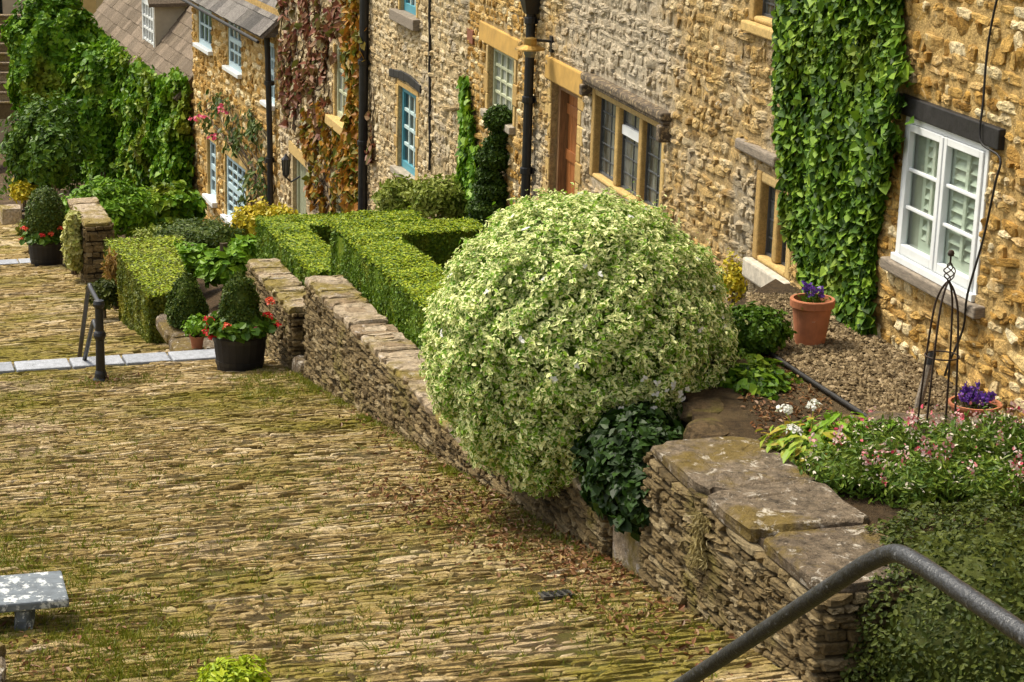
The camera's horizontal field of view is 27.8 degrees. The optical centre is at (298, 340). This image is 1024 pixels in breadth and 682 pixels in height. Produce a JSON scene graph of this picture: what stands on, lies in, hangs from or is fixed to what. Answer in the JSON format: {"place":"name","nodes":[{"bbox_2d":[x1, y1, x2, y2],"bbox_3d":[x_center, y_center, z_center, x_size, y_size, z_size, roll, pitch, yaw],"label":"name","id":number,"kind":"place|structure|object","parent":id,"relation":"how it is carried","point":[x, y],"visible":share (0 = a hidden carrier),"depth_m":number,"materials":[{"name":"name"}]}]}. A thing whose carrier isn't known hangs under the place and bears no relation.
{"place":"outdoors","nodes":[
{"label":"outdoors","id":0,"kind":"place"},
{"bbox_2d":[0,222,63,260],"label":"paving","id":1,"kind":"structure","parent":0,"point":[11,247],"depth_m":44.16,"materials":[{"name":"beige stone"}]},
{"bbox_2d":[0,204,21,224],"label":"stone block","id":2,"kind":"structure","parent":1,"relation":"on","point":[10,214],"depth_m":46.97,"materials":[{"name":"beige stone"}]},
{"bbox_2d":[0,262,169,366],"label":"paving","id":3,"kind":"structure","parent":0,"point":[24,293],"depth_m":28.67,"materials":[{"name":"beige stone"}]},
{"bbox_2d":[100,247,118,309],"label":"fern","id":4,"kind":"object","parent":3,"relation":"on","point":[111,268],"visible":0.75,"depth_m":29.25,"materials":[{"name":"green plant"}]},
{"bbox_2d":[0,204,804,681],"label":"street","id":5,"kind":"structure","parent":0,"point":[278,618],"depth_m":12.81,"materials":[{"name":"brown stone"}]},
{"bbox_2d":[7,177,37,209],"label":"shrub","id":6,"kind":"object","parent":5,"relation":"on","point":[21,191],"visible":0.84,"depth_m":52.75,"materials":[{"name":"yellow plant"}]},
{"bbox_2d":[0,571,68,630],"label":"slate bench","id":7,"kind":"object","parent":5,"relation":"on","point":[23,597],"visible":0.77,"depth_m":11.79,"materials":[{"name":"grey stone"}]},
{"bbox_2d":[28,242,63,266],"bbox_3d":[-4.594,-1.637,37.311,0.684,0.480,0.677,0,16,0],"label":"barrel planter","id":8,"kind":"object","parent":5,"relation":"on","point":[49,254],"visible":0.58,"depth_m":37.05,"materials":[{"name":"black plastic"}]},
{"bbox_2d":[18,226,62,245],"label":"geraniums","id":9,"kind":"object","parent":8,"relation":"on","point":[39,239],"visible":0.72,"depth_m":36.90,"materials":[{"name":"green plant"}]},
{"bbox_2d":[23,185,65,238],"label":"topiary dome","id":10,"kind":"structure","parent":8,"relation":"in","point":[43,213],"depth_m":36.88,"materials":[{"name":"green plant"}]},
{"bbox_2d":[67,197,114,283],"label":"garden wall","id":11,"kind":"structure","parent":5,"relation":"on","point":[97,223],"depth_m":33.60,"materials":[{"name":"stone"}]},
{"bbox_2d":[60,206,83,274],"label":"ivy","id":12,"kind":"object","parent":11,"relation":"attached to","point":[71,237],"visible":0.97,"depth_m":33.57,"materials":[{"name":"plant"}]},
{"bbox_2d":[77,283,107,381],"bbox_3d":[-2.240,-0.084,22.179,0.168,1.214,1.932,-3,16,-11],"label":"handrail post","id":13,"kind":"object","parent":5,"relation":"on","point":[97,325],"visible":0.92,"depth_m":21.35,"materials":[{"name":"black metal"}]},
{"bbox_2d":[85,277,118,318],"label":"shrub","id":14,"kind":"object","parent":5,"relation":"on","point":[106,290],"visible":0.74,"depth_m":28.37,"materials":[{"name":"green plant"}]},
{"bbox_2d":[0,349,264,373],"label":"kerb","id":15,"kind":"structure","parent":5,"relation":"on","point":[118,360],"depth_m":22.70,"materials":[{"name":"grey stone"}]},
{"bbox_2d":[191,653,271,681],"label":"shrub","id":16,"kind":"object","parent":5,"relation":"on","point":[227,670],"visible":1,"depth_m":10.53,"materials":[{"name":"green plant"}]},
{"bbox_2d":[212,335,266,371],"bbox_3d":[-0.631,0.092,21.976,0.588,0.430,0.582,0,16,0],"label":"barrel planter","id":17,"kind":"object","parent":5,"relation":"on","point":[234,355],"visible":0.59,"depth_m":21.76,"materials":[{"name":"black wood"}]},
{"bbox_2d":[216,269,261,324],"bbox_3d":[-0.630,-0.375,21.839,0.513,0.805,0.537,0,16,0],"label":"topiary cone","id":18,"kind":"object","parent":17,"relation":"in","point":[239,299],"visible":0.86,"depth_m":21.69,"materials":[{"name":"green plant"}]},
{"bbox_2d":[202,297,281,343],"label":"geraniums","id":19,"kind":"object","parent":17,"relation":"on","point":[240,331],"visible":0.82,"depth_m":21.67,"materials":[{"name":"green plant"}]},
{"bbox_2d":[0,372,773,681],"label":"fallen leaves","id":20,"kind":"object","parent":5,"relation":"on","point":[572,568],"visible":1,"depth_m":13.15,"materials":[{"name":"brown plant"}]},
{"bbox_2d":[479,455,612,559],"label":"garden wall","id":21,"kind":"structure","parent":5,"relation":"on","point":[567,509],"depth_m":13.62,"materials":[{"name":"stone"}]},
{"bbox_2d":[569,401,684,541],"bbox_3d":[2.139,0.745,13.118,0.767,0.762,1.947,0,16,0],"label":"ivy","id":22,"kind":"object","parent":21,"relation":"attached to","point":[614,446],"visible":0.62,"depth_m":12.67,"materials":[{"name":"green plant"}]},
{"bbox_2d":[613,524,641,575],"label":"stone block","id":23,"kind":"structure","parent":5,"relation":"on","point":[626,545],"depth_m":12.73,"materials":[{"name":"stone"}]},
{"bbox_2d":[673,544,1023,681],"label":"handrail","id":24,"kind":"object","parent":5,"relation":"on","point":[986,609],"visible":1,"depth_m":4.20,"materials":[{"name":"grey metal"}]},
{"bbox_2d":[0,154,1023,540],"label":"garden ground","id":25,"kind":"structure","parent":0,"point":[212,294],"depth_m":29.57,"materials":[{"name":"soil"}]},
{"bbox_2d":[0,14,20,118],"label":"stone steps","id":26,"kind":"structure","parent":25,"relation":"on","point":[6,105],"depth_m":73.22,"materials":[{"name":"brown stone"}]},
{"bbox_2d":[0,87,93,199],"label":"evergreen","id":27,"kind":"object","parent":25,"relation":"on","point":[15,149],"visible":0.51,"depth_m":53.17,"materials":[{"name":"green plant"}]},
{"bbox_2d":[0,0,103,190],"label":"overgrown bush","id":28,"kind":"object","parent":25,"relation":"on","point":[42,38],"visible":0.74,"depth_m":59.02,"materials":[{"name":"green plant"}]},
{"bbox_2d":[25,118,81,195],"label":"shrub","id":29,"kind":"object","parent":25,"relation":"on","point":[53,155],"visible":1,"depth_m":48.30,"materials":[{"name":"green plant"}]},
{"bbox_2d":[57,42,121,183],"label":"overgrown bush","id":30,"kind":"object","parent":25,"relation":"on","point":[91,81],"visible":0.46,"depth_m":57.53,"materials":[{"name":"green plant"}]},
{"bbox_2d":[57,175,158,239],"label":"shrub","id":31,"kind":"object","parent":25,"relation":"on","point":[126,207],"visible":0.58,"depth_m":42.45,"materials":[{"name":"green plant"}]},
{"bbox_2d":[92,0,194,193],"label":"ivy clad cottage","id":32,"kind":"structure","parent":25,"relation":"on","point":[156,34],"depth_m":54.16,"materials":[{"name":"tile"}]},
{"bbox_2d":[75,32,194,189],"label":"ivy","id":33,"kind":"object","parent":32,"relation":"attached to","point":[149,118],"visible":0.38,"depth_m":53.27,"materials":[{"name":"green plant"}]},
{"bbox_2d":[159,66,196,192],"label":"ivy","id":34,"kind":"object","parent":32,"relation":"attached to","point":[178,80],"visible":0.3,"depth_m":49.33,"materials":[{"name":"green plant"}]},
{"bbox_2d":[102,234,197,310],"bbox_3d":[-2.145,-0.972,30.031,1.256,0.882,1.926,-4,16,-13],"label":"box hedge","id":35,"kind":"object","parent":25,"relation":"on","point":[164,240],"visible":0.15,"depth_m":30.50,"materials":[{"name":"green plant"}]},
{"bbox_2d":[116,244,185,343],"bbox_3d":[-1.890,-0.402,27.039,0.876,1.227,2.800,-3,16,-9],"label":"box hedge","id":36,"kind":"object","parent":25,"relation":"on","point":[146,276],"visible":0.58,"depth_m":26.89,"materials":[{"name":"green plant"}]},
{"bbox_2d":[139,180,207,231],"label":"shrub","id":37,"kind":"object","parent":25,"relation":"on","point":[174,202],"visible":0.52,"depth_m":44.38,"materials":[{"name":"green plant"}]},
{"bbox_2d":[156,312,217,351],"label":"stone steps","id":38,"kind":"structure","parent":25,"relation":"on","point":[176,339],"depth_m":23.95,"materials":[{"name":"beige stone"}]},
{"bbox_2d":[164,270,209,329],"bbox_3d":[-1.322,-0.468,24.251,0.553,0.772,0.537,0,16,0],"label":"topiary cone","id":39,"kind":"object","parent":38,"relation":"on","point":[186,298],"visible":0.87,"depth_m":24.10,"materials":[{"name":"green plant"}]},
{"bbox_2d":[189,334,204,348],"bbox_3d":[-1.163,0.012,23.457,0.180,0.160,0.179,0,16,0],"label":"flower pot","id":40,"kind":"object","parent":38,"relation":"on","point":[197,342],"visible":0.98,"depth_m":23.40,"materials":[{"name":"ceramic"}]},
{"bbox_2d":[180,313,207,337],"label":"potted plant","id":41,"kind":"object","parent":40,"relation":"in","point":[194,326],"visible":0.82,"depth_m":23.33,"materials":[{"name":"green plant"}]},
{"bbox_2d":[171,239,209,272],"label":"leafy plant","id":42,"kind":"object","parent":25,"relation":"on","point":[188,252],"visible":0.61,"depth_m":29.14,"materials":[{"name":"green plant"}]},
{"bbox_2d":[152,215,246,252],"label":"shrub","id":43,"kind":"object","parent":25,"relation":"on","point":[213,233],"visible":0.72,"depth_m":32.07,"materials":[{"name":"green plant"}]},
{"bbox_2d":[193,243,248,289],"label":"leafy plant","id":44,"kind":"object","parent":25,"relation":"on","point":[221,263],"visible":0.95,"depth_m":27.75,"materials":[{"name":"green plant"}]},
{"bbox_2d":[181,0,279,225],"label":"stone cottage","id":45,"kind":"structure","parent":25,"relation":"on","point":[235,49],"depth_m":44.77,"materials":[{"name":"stone"}]},
{"bbox_2d":[193,6,212,55],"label":"window","id":46,"kind":"structure","parent":45,"relation":"in","point":[205,21],"depth_m":47.55,"materials":[{"name":"blue paint"}]},
{"bbox_2d":[202,129,218,207],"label":"window","id":47,"kind":"structure","parent":45,"relation":"in","point":[212,198],"depth_m":47.90,"materials":[{"name":"blue paint"}]},
{"bbox_2d":[188,88,274,206],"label":"climbing rose","id":48,"kind":"object","parent":45,"relation":"attached to","point":[252,127],"visible":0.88,"depth_m":43.87,"materials":[{"name":"green plant"}]},
{"bbox_2d":[222,22,241,78],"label":"window","id":49,"kind":"structure","parent":45,"relation":"in","point":[234,67],"depth_m":44.67,"materials":[{"name":"blue paint"}]},
{"bbox_2d":[220,141,248,224],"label":"window","id":50,"kind":"structure","parent":45,"relation":"in","point":[236,169],"depth_m":45.83,"materials":[{"name":"white paint"}]},
{"bbox_2d":[226,234,256,263],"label":"leafy plant","id":51,"kind":"object","parent":25,"relation":"on","point":[246,244],"visible":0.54,"depth_m":28.83,"materials":[{"name":"green plant"}]},
{"bbox_2d":[230,196,277,236],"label":"shrub","id":52,"kind":"object","parent":25,"relation":"on","point":[245,217],"visible":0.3,"depth_m":33.00,"materials":[{"name":"yellow plant"}]},
{"bbox_2d":[245,258,306,369],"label":"garden wall","id":53,"kind":"structure","parent":25,"relation":"on","point":[278,281],"depth_m":22.32,"materials":[{"name":"stone"}]},
{"bbox_2d":[277,0,369,217],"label":"stone cottage","id":54,"kind":"structure","parent":25,"relation":"on","point":[291,195],"depth_m":38.32,"materials":[{"name":"stone"}]},
{"bbox_2d":[288,140,305,214],"bbox_3d":[0.093,-2.857,39.386,0.230,1.728,1.953,-3,16,-10],"label":"door","id":55,"kind":"structure","parent":54,"relation":"in","point":[295,151],"depth_m":39.72,"materials":[{"name":"green paint"}]},
{"bbox_2d":[274,0,346,145],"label":"creeper","id":56,"kind":"object","parent":54,"relation":"attached to","point":[298,89],"visible":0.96,"depth_m":37.58,"materials":[{"name":"red plant"}]},
{"bbox_2d":[298,100,343,216],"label":"creeper","id":57,"kind":"object","parent":54,"relation":"attached to","point":[327,144],"visible":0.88,"depth_m":36.61,"materials":[{"name":"brown plant"}]},
{"bbox_2d":[325,43,347,134],"bbox_3d":[0.742,-4.285,34.932,0.270,1.410,1.690,-3,16,-10],"label":"window","id":58,"kind":"structure","parent":54,"relation":"in","point":[333,121],"depth_m":35.36,"materials":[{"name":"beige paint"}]},
{"bbox_2d":[336,0,366,212],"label":"creeper","id":59,"kind":"object","parent":54,"relation":"attached to","point":[350,40],"visible":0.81,"depth_m":33.66,"materials":[{"name":"brown plant"}]},
{"bbox_2d":[254,206,427,285],"bbox_3d":[0.772,-0.903,23.886,2.078,0.711,3.016,-4,16,-12],"label":"box hedge","id":60,"kind":"object","parent":25,"relation":"on","point":[298,245],"visible":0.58,"depth_m":24.35,"materials":[{"name":"green plant"}]},
{"bbox_2d":[302,275,484,481],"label":"garden wall","id":61,"kind":"structure","parent":25,"relation":"on","point":[361,353],"depth_m":18.77,"materials":[{"name":"stone"}]},
{"bbox_2d":[370,171,422,211],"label":"shrub","id":62,"kind":"object","parent":25,"relation":"on","point":[389,195],"visible":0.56,"depth_m":27.92,"materials":[{"name":"green plant"}]},
{"bbox_2d":[327,216,487,352],"bbox_3d":[1.553,-0.416,19.827,1.649,0.765,4.215,-4,16,-13],"label":"box hedge","id":63,"kind":"object","parent":25,"relation":"on","point":[392,272],"visible":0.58,"depth_m":20.43,"materials":[{"name":"green plant"}]},
{"bbox_2d":[357,0,469,222],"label":"stone cottage","id":64,"kind":"structure","parent":25,"relation":"on","point":[415,54],"depth_m":30.25,"materials":[{"name":"stone"}]},
{"bbox_2d":[364,87,374,163],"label":"creeper","id":65,"kind":"object","parent":64,"relation":"attached to","point":[368,151],"visible":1,"depth_m":32.72,"materials":[{"name":"brown plant"}]},
{"bbox_2d":[389,0,420,30],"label":"window","id":66,"kind":"structure","parent":64,"relation":"in","point":[408,17],"depth_m":30.01,"materials":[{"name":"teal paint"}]},
{"bbox_2d":[389,68,421,182],"bbox_3d":[1.619,-3.220,30.603,0.250,1.595,1.965,-3,16,-10],"label":"window","id":67,"kind":"structure","parent":64,"relation":"in","point":[410,104],"depth_m":30.69,"materials":[{"name":"teal paint"}]},
{"bbox_2d":[403,173,466,220],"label":"shrub","id":68,"kind":"object","parent":25,"relation":"on","point":[433,197],"visible":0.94,"depth_m":26.91,"materials":[{"name":"green plant"}]},
{"bbox_2d":[462,103,512,229],"bbox_3d":[2.417,-2.084,25.242,0.817,1.695,0.667,0,16,0],"label":"spiral topiary","id":69,"kind":"object","parent":25,"relation":"on","point":[490,185],"visible":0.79,"depth_m":25.10,"materials":[{"name":"green plant"}]},
{"bbox_2d":[466,0,536,206],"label":"stone cottage","id":70,"kind":"structure","parent":25,"relation":"on","point":[496,36],"depth_m":25.31,"materials":[{"name":"stone"}]},
{"bbox_2d":[451,75,478,214],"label":"ivy","id":71,"kind":"object","parent":70,"relation":"attached to","point":[467,150],"visible":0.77,"depth_m":26.78,"materials":[{"name":"green plant"}]},
{"bbox_2d":[479,20,519,134],"bbox_3d":[2.516,-3.279,25.394,0.230,1.156,1.993,-2,16,-8],"label":"window","id":72,"kind":"structure","parent":70,"relation":"in","point":[505,89],"depth_m":25.41,"materials":[{"name":"beige paint"}]},
{"bbox_2d":[418,181,747,498],"bbox_3d":[1.949,0.174,14.177,2.254,2.492,2.252,0,16,0],"label":"variegated shrub","id":73,"kind":"object","parent":25,"relation":"on","point":[555,327],"visible":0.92,"depth_m":13.44,"materials":[{"name":"green plant"}]},
{"bbox_2d":[520,0,838,309],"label":"stone cottage","id":74,"kind":"structure","parent":25,"relation":"on","point":[654,100],"depth_m":19.01,"materials":[{"name":"stone"}]},
{"bbox_2d":[515,35,553,57],"bbox_3d":[2.631,-3.281,22.869,0.440,0.240,0.350,0,16,0],"label":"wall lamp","id":75,"kind":"object","parent":74,"relation":"attached to","point":[529,47],"visible":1,"depth_m":22.82,"materials":[{"name":"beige metal"}]},
{"bbox_2d":[542,55,584,218],"bbox_3d":[3.034,-2.011,22.721,0.280,2.135,1.530,-2,16,-8],"label":"door","id":76,"kind":"structure","parent":74,"relation":"in","point":[569,134],"depth_m":22.95,"materials":[{"name":"brown wood"}]},
{"bbox_2d":[579,72,671,216],"bbox_3d":[3.334,-1.954,20.406,0.380,1.082,2.670,-2,16,-8],"label":"window","id":77,"kind":"structure","parent":74,"relation":"in","point":[630,132],"depth_m":20.54,"materials":[{"name":"stone"}]},
{"bbox_2d":[740,0,775,40],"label":"window","id":78,"kind":"structure","parent":74,"relation":"in","point":[760,10],"depth_m":16.77,"materials":[{"name":"stone"}]},
{"bbox_2d":[735,138,791,287],"bbox_3d":[3.922,-1.014,16.812,0.330,1.112,1.295,-2,16,-8],"label":"window","id":79,"kind":"structure","parent":74,"relation":"in","point":[768,247],"depth_m":16.86,"materials":[{"name":"stone"}]},
{"bbox_2d":[638,436,918,681],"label":"garden wall","id":80,"kind":"structure","parent":25,"relation":"on","point":[782,535],"depth_m":11.11,"materials":[{"name":"stone"}]},
{"bbox_2d":[684,508,715,572],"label":"moss tuft","id":81,"kind":"object","parent":80,"relation":"attached to","point":[697,549],"visible":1,"depth_m":11.45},
{"bbox_2d":[840,490,1023,681],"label":"clipped shrub","id":82,"kind":"object","parent":25,"relation":"on","point":[933,633],"visible":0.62,"depth_m":10.06,"materials":[{"name":"green plant"}]},
{"bbox_2d":[682,279,1023,542],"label":"terrace","id":83,"kind":"structure","parent":0,"point":[735,417],"depth_m":13.06,"materials":[{"name":"soil"}]},
{"bbox_2d":[680,396,724,422],"bbox_3d":[2.604,0.474,13.225,0.286,0.176,0.415,0,16,0],"label":"terrace rock","id":84,"kind":"object","parent":83,"relation":"on","point":[708,405],"visible":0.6,"depth_m":13.16,"materials":[{"name":"brown stone"}]},
{"bbox_2d":[683,418,729,439],"bbox_3d":[2.557,0.587,12.807,0.313,0.191,0.430,0,16,0],"label":"terrace rock","id":85,"kind":"object","parent":83,"relation":"on","point":[696,429],"visible":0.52,"depth_m":12.71,"materials":[{"name":"brown stone"}]},
{"bbox_2d":[716,248,748,306],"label":"shrub","id":86,"kind":"object","parent":83,"relation":"on","point":[733,281],"visible":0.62,"depth_m":17.33,"materials":[{"name":"yellow plant"}]},
{"bbox_2d":[707,348,802,400],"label":"ground ivy","id":87,"kind":"object","parent":83,"relation":"on","point":[758,375],"visible":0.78,"depth_m":13.58,"materials":[{"name":"green plant"}]},
{"bbox_2d":[726,300,798,353],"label":"shrub","id":88,"kind":"object","parent":83,"relation":"on","point":[765,330],"visible":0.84,"depth_m":14.23,"materials":[{"name":"green plant"}]},
{"bbox_2d":[736,351,841,452],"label":"fallen leaves","id":89,"kind":"object","parent":83,"relation":"on","point":[795,408],"visible":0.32,"depth_m":13.15,"materials":[{"name":"plant"}]},
{"bbox_2d":[755,399,857,468],"bbox_3d":[3.058,0.578,12.116,0.700,0.404,0.719,0,16,0],"label":"hosta","id":90,"kind":"object","parent":83,"relation":"on","point":[796,447],"visible":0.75,"depth_m":12.05,"materials":[{"name":"green plant"}]},
{"bbox_2d":[767,351,867,416],"bbox_3d":[3.426,0.284,13.561,0.042,0.042,1.580,-3,16,-11],"label":"path edging","id":91,"kind":"object","parent":83,"relation":"on","point":[841,400],"visible":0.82,"depth_m":13.50,"materials":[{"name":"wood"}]},
{"bbox_2d":[779,410,886,457],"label":"leafy plant","id":92,"kind":"object","parent":83,"relation":"on","point":[828,417],"visible":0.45,"depth_m":12.16,"materials":[{"name":"green plant"}]},
{"bbox_2d":[796,422,894,500],"bbox_3d":[3.137,0.671,11.683,0.608,0.431,0.558,0,16,0],"label":"salvia","id":93,"kind":"object","parent":83,"relation":"on","point":[846,470],"visible":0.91,"depth_m":11.59,"materials":[{"name":"green plant"}]},
{"bbox_2d":[745,292,966,414],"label":"gravel","id":94,"kind":"structure","parent":83,"relation":"on","point":[850,358],"depth_m":13.89,"materials":[{"name":"beige gravel"}]},
{"bbox_2d":[790,293,835,345],"bbox_3d":[3.630,-0.144,14.506,0.314,0.330,0.312,0,16,0],"label":"flower pot","id":95,"kind":"object","parent":94,"relation":"on","point":[810,322],"visible":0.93,"depth_m":14.41,"materials":[{"name":"ceramic"}]},
{"bbox_2d":[795,280,831,302],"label":"flowers","id":96,"kind":"object","parent":95,"relation":"in","point":[811,296],"visible":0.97,"depth_m":14.44,"materials":[{"name":"purple plant"}]},
{"bbox_2d":[948,395,1001,417],"bbox_3d":[4.230,0.450,12.824,0.326,0.140,0.324,0,16,0],"label":"flower bowl","id":97,"kind":"object","parent":94,"relation":"on","point":[963,409],"visible":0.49,"depth_m":12.76,"materials":[{"name":"ceramic"}]},
{"bbox_2d":[951,380,1000,413],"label":"flowers","id":98,"kind":"object","parent":97,"relation":"in","point":[974,396],"visible":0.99,"depth_m":12.78,"materials":[{"name":"purple plant"}]},
{"bbox_2d":[841,406,940,468],"bbox_3d":[3.434,0.579,11.950,0.633,0.440,0.645,0,16,0],"label":"salvia","id":99,"kind":"object","parent":83,"relation":"on","point":[880,437],"visible":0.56,"depth_m":11.87,"materials":[{"name":"green plant"}]},
{"bbox_2d":[863,441,964,511],"bbox_3d":[3.454,0.733,11.484,0.577,0.405,0.540,0,16,0],"label":"salvia","id":100,"kind":"object","parent":83,"relation":"on","point":[911,481],"visible":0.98,"depth_m":11.39,"materials":[{"name":"green plant"}]},
{"bbox_2d":[841,0,1023,418],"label":"stone cottage","id":101,"kind":"structure","parent":83,"relation":"on","point":[956,178],"depth_m":13.37,"materials":[{"name":"stone"}]},
{"bbox_2d":[767,0,914,335],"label":"ivy","id":102,"kind":"object","parent":101,"relation":"attached to","point":[826,226],"visible":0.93,"depth_m":15.01,"materials":[{"name":"green plant"}]},
{"bbox_2d":[880,93,1005,318],"bbox_3d":[4.409,-0.926,13.647,0.385,1.240,1.490,-2,16,-8],"label":"window","id":103,"kind":"structure","parent":101,"relation":"in","point":[945,165],"depth_m":13.63,"materials":[{"name":"white paint"}]},
{"bbox_2d":[917,250,959,439],"bbox_3d":[3.820,0.065,12.154,0.208,1.245,0.208,0,16,0],"label":"garden obelisk","id":104,"kind":"object","parent":83,"relation":"on","point":[951,253],"visible":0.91,"depth_m":12.12,"materials":[{"name":"metal"}]},
{"bbox_2d":[890,402,999,476],"bbox_3d":[3.769,0.579,11.888,0.621,0.474,0.608,-10,19,-32],"label":"salvia","id":105,"kind":"object","parent":83,"relation":"on","point":[956,445],"visible":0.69,"depth_m":11.78,"materials":[{"name":"green plant"}]},
{"bbox_2d":[935,443,1023,510],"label":"salvia","id":106,"kind":"object","parent":83,"relation":"on","point":[978,481],"visible":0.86,"depth_m":11.39,"materials":[{"name":"green plant"}]},
{"bbox_2d":[949,400,1023,472],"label":"salvia","id":107,"kind":"object","parent":83,"relation":"on","point":[1002,437],"visible":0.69,"depth_m":11.86,"materials":[{"name":"green plant"}]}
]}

